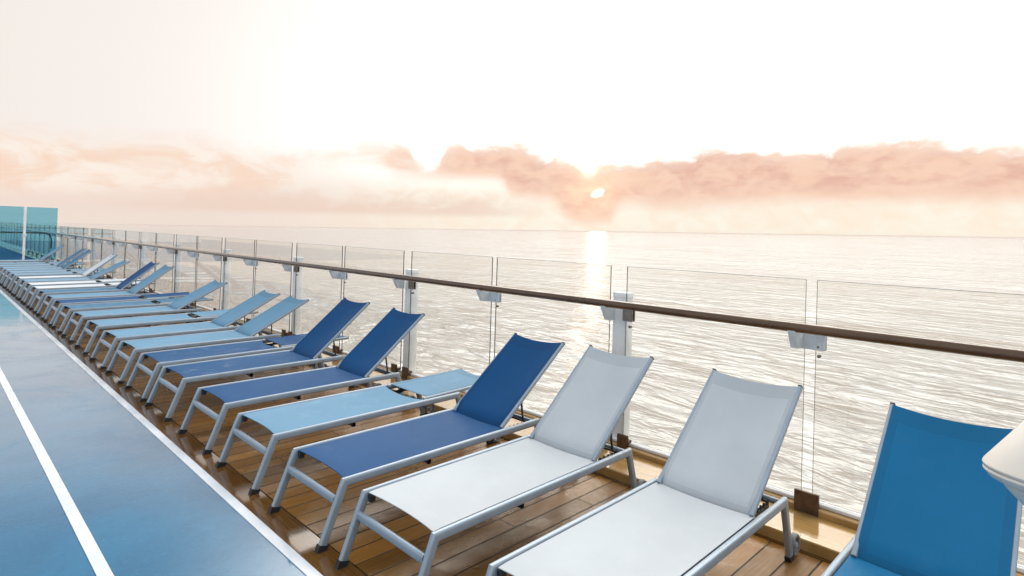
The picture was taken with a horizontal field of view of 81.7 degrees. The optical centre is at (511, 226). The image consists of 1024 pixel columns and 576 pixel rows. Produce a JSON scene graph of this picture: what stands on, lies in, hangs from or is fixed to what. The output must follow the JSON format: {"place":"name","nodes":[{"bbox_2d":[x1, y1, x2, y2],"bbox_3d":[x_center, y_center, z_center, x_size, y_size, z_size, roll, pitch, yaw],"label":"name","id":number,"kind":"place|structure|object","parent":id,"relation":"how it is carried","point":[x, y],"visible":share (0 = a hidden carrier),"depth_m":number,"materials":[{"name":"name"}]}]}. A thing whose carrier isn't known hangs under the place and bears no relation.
{"place":"outdoors","nodes":[
{"label":"outdoors","id":0,"kind":"place"},
{"bbox_2d":[0,269,829,575],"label":"teak deck","id":1,"kind":"structure","parent":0,"point":[476,549],"depth_m":3.62,"materials":[{"name":"brown wood"}]},
{"bbox_2d":[0,206,57,262],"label":"windscreen","id":2,"kind":"object","parent":1,"relation":"on","point":[24,232],"visible":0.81,"depth_m":22.01,"materials":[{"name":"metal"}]},
{"bbox_2d":[0,244,65,262],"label":"sun lounger","id":3,"kind":"object","parent":1,"relation":"on","point":[42,259],"visible":0.82,"depth_m":18.97,"materials":[{"name":"fabric"}]},
{"bbox_2d":[0,261,80,264],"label":"sun lounger","id":4,"kind":"object","parent":1,"relation":"on","point":[33,263],"visible":0.43,"depth_m":17.75,"materials":[{"name":"fabric"}]},
{"bbox_2d":[0,248,86,274],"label":"sun lounger","id":5,"kind":"object","parent":1,"relation":"on","point":[68,259],"visible":0.72,"depth_m":16.61,"materials":[{"name":"fabric"}]},
{"bbox_2d":[0,263,86,266],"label":"sun lounger","id":6,"kind":"object","parent":1,"relation":"on","point":[16,265],"visible":0.55,"depth_m":17.04,"materials":[{"name":"fabric"}]},
{"bbox_2d":[0,249,93,282],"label":"sun lounger","id":7,"kind":"object","parent":1,"relation":"on","point":[67,265],"visible":0.76,"depth_m":15.95,"materials":[{"name":"fabric"}]},
{"bbox_2d":[0,268,103,286],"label":"sun lounger","id":8,"kind":"object","parent":1,"relation":"on","point":[31,271],"visible":0.6,"depth_m":15.02,"materials":[{"name":"fabric"}]},
{"bbox_2d":[3,270,114,289],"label":"sun lounger","id":9,"kind":"object","parent":1,"relation":"on","point":[14,275],"visible":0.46,"depth_m":14.27,"materials":[{"name":"fabric"}]},
{"bbox_2d":[8,254,117,293],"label":"sun lounger","id":10,"kind":"object","parent":1,"relation":"on","point":[88,272],"visible":0.8,"depth_m":13.93,"materials":[{"name":"fabric"}]},
{"bbox_2d":[12,260,129,297],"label":"sun lounger","id":11,"kind":"object","parent":1,"relation":"on","point":[97,276],"visible":0.7,"depth_m":13.31,"materials":[{"name":"fabric"}]},
{"bbox_2d":[17,278,143,301],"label":"sun lounger","id":12,"kind":"object","parent":1,"relation":"on","point":[30,284],"visible":0.62,"depth_m":12.42,"materials":[{"name":"fabric"}]},
{"bbox_2d":[22,281,154,306],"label":"sun lounger","id":13,"kind":"object","parent":1,"relation":"on","point":[73,286],"visible":0.49,"depth_m":11.75,"materials":[{"name":"fabric"}]},
{"bbox_2d":[29,261,159,312],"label":"sun lounger","id":14,"kind":"object","parent":1,"relation":"on","point":[127,282],"visible":0.77,"depth_m":11.38,"materials":[{"name":"fabric"}]},
{"bbox_2d":[36,265,173,318],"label":"sun lounger","id":15,"kind":"object","parent":1,"relation":"on","point":[136,289],"visible":0.8,"depth_m":10.79,"materials":[{"name":"fabric"}]},
{"bbox_2d":[43,292,189,325],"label":"sun lounger","id":16,"kind":"object","parent":1,"relation":"on","point":[116,299],"visible":0.73,"depth_m":9.98,"materials":[{"name":"fabric"}]},
{"bbox_2d":[51,297,212,332],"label":"sun lounger","id":17,"kind":"object","parent":1,"relation":"on","point":[112,305],"visible":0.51,"depth_m":9.30,"materials":[{"name":"fabric"}]},
{"bbox_2d":[61,280,227,342],"bbox_3d":[-5.476,1.220,8.940,0.603,0.740,2.051,1,-1,45],"label":"sun lounger","id":18,"kind":"object","parent":1,"relation":"on","point":[182,303],"visible":0.79,"depth_m":8.92,"materials":[{"name":"fabric"}]},
{"bbox_2d":[74,309,257,354],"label":"sun lounger","id":19,"kind":"object","parent":1,"relation":"on","point":[147,321],"visible":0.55,"depth_m":7.97,"materials":[{"name":"fabric"}]},
{"bbox_2d":[89,290,279,369],"bbox_3d":[-4.077,1.243,7.540,0.603,0.746,2.048,1,-1,45],"label":"sun lounger","id":20,"kind":"object","parent":1,"relation":"on","point":[224,321],"visible":0.81,"depth_m":7.49,"materials":[{"name":"fabric"}]},
{"bbox_2d":[105,295,308,384],"bbox_3d":[-3.486,1.254,6.954,2.048,0.746,0.603,2,-1,-45],"label":"sun lounger","id":21,"kind":"object","parent":1,"relation":"on","point":[252,328],"visible":0.79,"depth_m":6.92,"materials":[{"name":"fabric"}]},
{"bbox_2d":[49,321,366,575],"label":"deck caulking","id":22,"kind":"object","parent":1,"relation":"in","point":[250,482],"depth_m":3.68,"materials":[{"name":"black rubber"}]},
{"bbox_2d":[0,285,365,575],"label":"teak margin","id":23,"kind":"object","parent":22,"relation":"on","point":[299,538],"depth_m":3.88,"materials":[{"name":"brown wood"}]},
{"bbox_2d":[310,365,832,563],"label":"teak margin","id":24,"kind":"object","parent":22,"relation":"on","point":[755,533],"depth_m":3.30,"materials":[{"name":"brown wood"}]},
{"bbox_2d":[124,334,348,401],"bbox_3d":[-2.872,1.449,6.413,2.143,0.380,0.603,2,-1,-45],"label":"sun lounger","id":25,"kind":"object","parent":1,"relation":"on","point":[196,354],"visible":0.62,"depth_m":6.11,"materials":[{"name":"fabric"}]},
{"bbox_2d":[144,297,369,421],"bbox_3d":[-2.402,1.208,5.823,0.603,0.878,1.957,1,-1,45],"label":"sun lounger","id":26,"kind":"object","parent":1,"relation":"on","point":[327,330],"visible":0.8,"depth_m":5.86,"materials":[{"name":"fabric"}]},
{"bbox_2d":[177,307,424,454],"bbox_3d":[-1.719,1.226,5.153,0.603,0.868,1.966,1,-1,45],"label":"sun lounger","id":27,"kind":"object","parent":1,"relation":"on","point":[370,352],"visible":0.84,"depth_m":5.17,"materials":[{"name":"fabric"}]},
{"bbox_2d":[215,368,478,495],"bbox_3d":[-1.056,1.484,4.595,0.603,0.380,2.143,1,-1,45],"label":"sun lounger","id":28,"kind":"object","parent":1,"relation":"on","point":[295,419],"visible":0.81,"depth_m":4.35,"materials":[{"name":"fabric"}]},
{"bbox_2d":[268,333,564,553],"bbox_3d":[-0.492,1.256,3.916,0.603,0.855,1.976,1,-1,45],"label":"sun lounger","id":29,"kind":"object","parent":1,"relation":"on","point":[487,406],"visible":0.88,"depth_m":3.88,"materials":[{"name":"fabric"}]},
{"bbox_2d":[334,345,653,575],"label":"sun lounger","id":30,"kind":"object","parent":1,"relation":"on","point":[576,425],"visible":0.91,"depth_m":3.36,"materials":[{"name":"fabric"}]},
{"bbox_2d":[486,368,802,575],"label":"sun lounger","id":31,"kind":"object","parent":1,"relation":"on","point":[692,509],"visible":1,"depth_m":2.90,"materials":[{"name":"fabric"}]},
{"bbox_2d":[821,402,1022,575],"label":"sun lounger","id":32,"kind":"object","parent":1,"relation":"on","point":[940,500],"visible":0.94,"depth_m":2.49,"materials":[{"name":"fabric"}]},
{"bbox_2d":[982,421,1023,504],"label":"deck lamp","id":33,"kind":"object","parent":1,"relation":"on","point":[1003,461],"visible":1,"depth_m":1.62,"materials":[{"name":"white plastic"}]},
{"bbox_2d":[0,223,1023,564],"bbox_3d":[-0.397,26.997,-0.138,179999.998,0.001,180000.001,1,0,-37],"label":"sea","id":34,"kind":"structure","parent":0,"point":[858,387],"depth_m":223.02,"materials":[{"name":"liquid"}]},
{"bbox_2d":[0,0,1023,237],"label":"sky","id":35,"kind":"structure","parent":0,"point":[806,117],"materials":[{"name":"white"}]},
{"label":"ship hull","id":36,"kind":"structure","parent":0,"visible":0},
{"bbox_2d":[0,247,33,259],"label":"bow deck","id":37,"kind":"structure","parent":36,"relation":"on","point":[5,254],"depth_m":26.15,"materials":[{"name":"blue"}]},
{"bbox_2d":[0,293,305,575],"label":"jogging track","id":38,"kind":"structure","parent":36,"relation":"on","point":[147,502],"depth_m":3.61,"materials":[{"name":"blue rubber"}]},
{"bbox_2d":[0,368,113,575],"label":"track line","id":39,"kind":"object","parent":38,"relation":"on","point":[96,558],"depth_m":3.56,"materials":[{"name":"white paint"}]},
{"bbox_2d":[0,289,322,575],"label":"deck edge strip","id":40,"kind":"object","parent":36,"relation":"on","point":[296,559],"depth_m":3.88,"materials":[{"name":"white paint"}]},
{"bbox_2d":[0,243,1023,575],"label":"deck coaming","id":41,"kind":"object","parent":36,"relation":"on","point":[828,535],"visible":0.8,"depth_m":3.52,"materials":[{"name":"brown wood"}]},
{"bbox_2d":[0,222,1023,573],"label":"glass railing","id":42,"kind":"object","parent":41,"relation":"on","point":[620,308],"visible":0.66,"depth_m":4.63,"materials":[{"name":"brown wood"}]}
]}

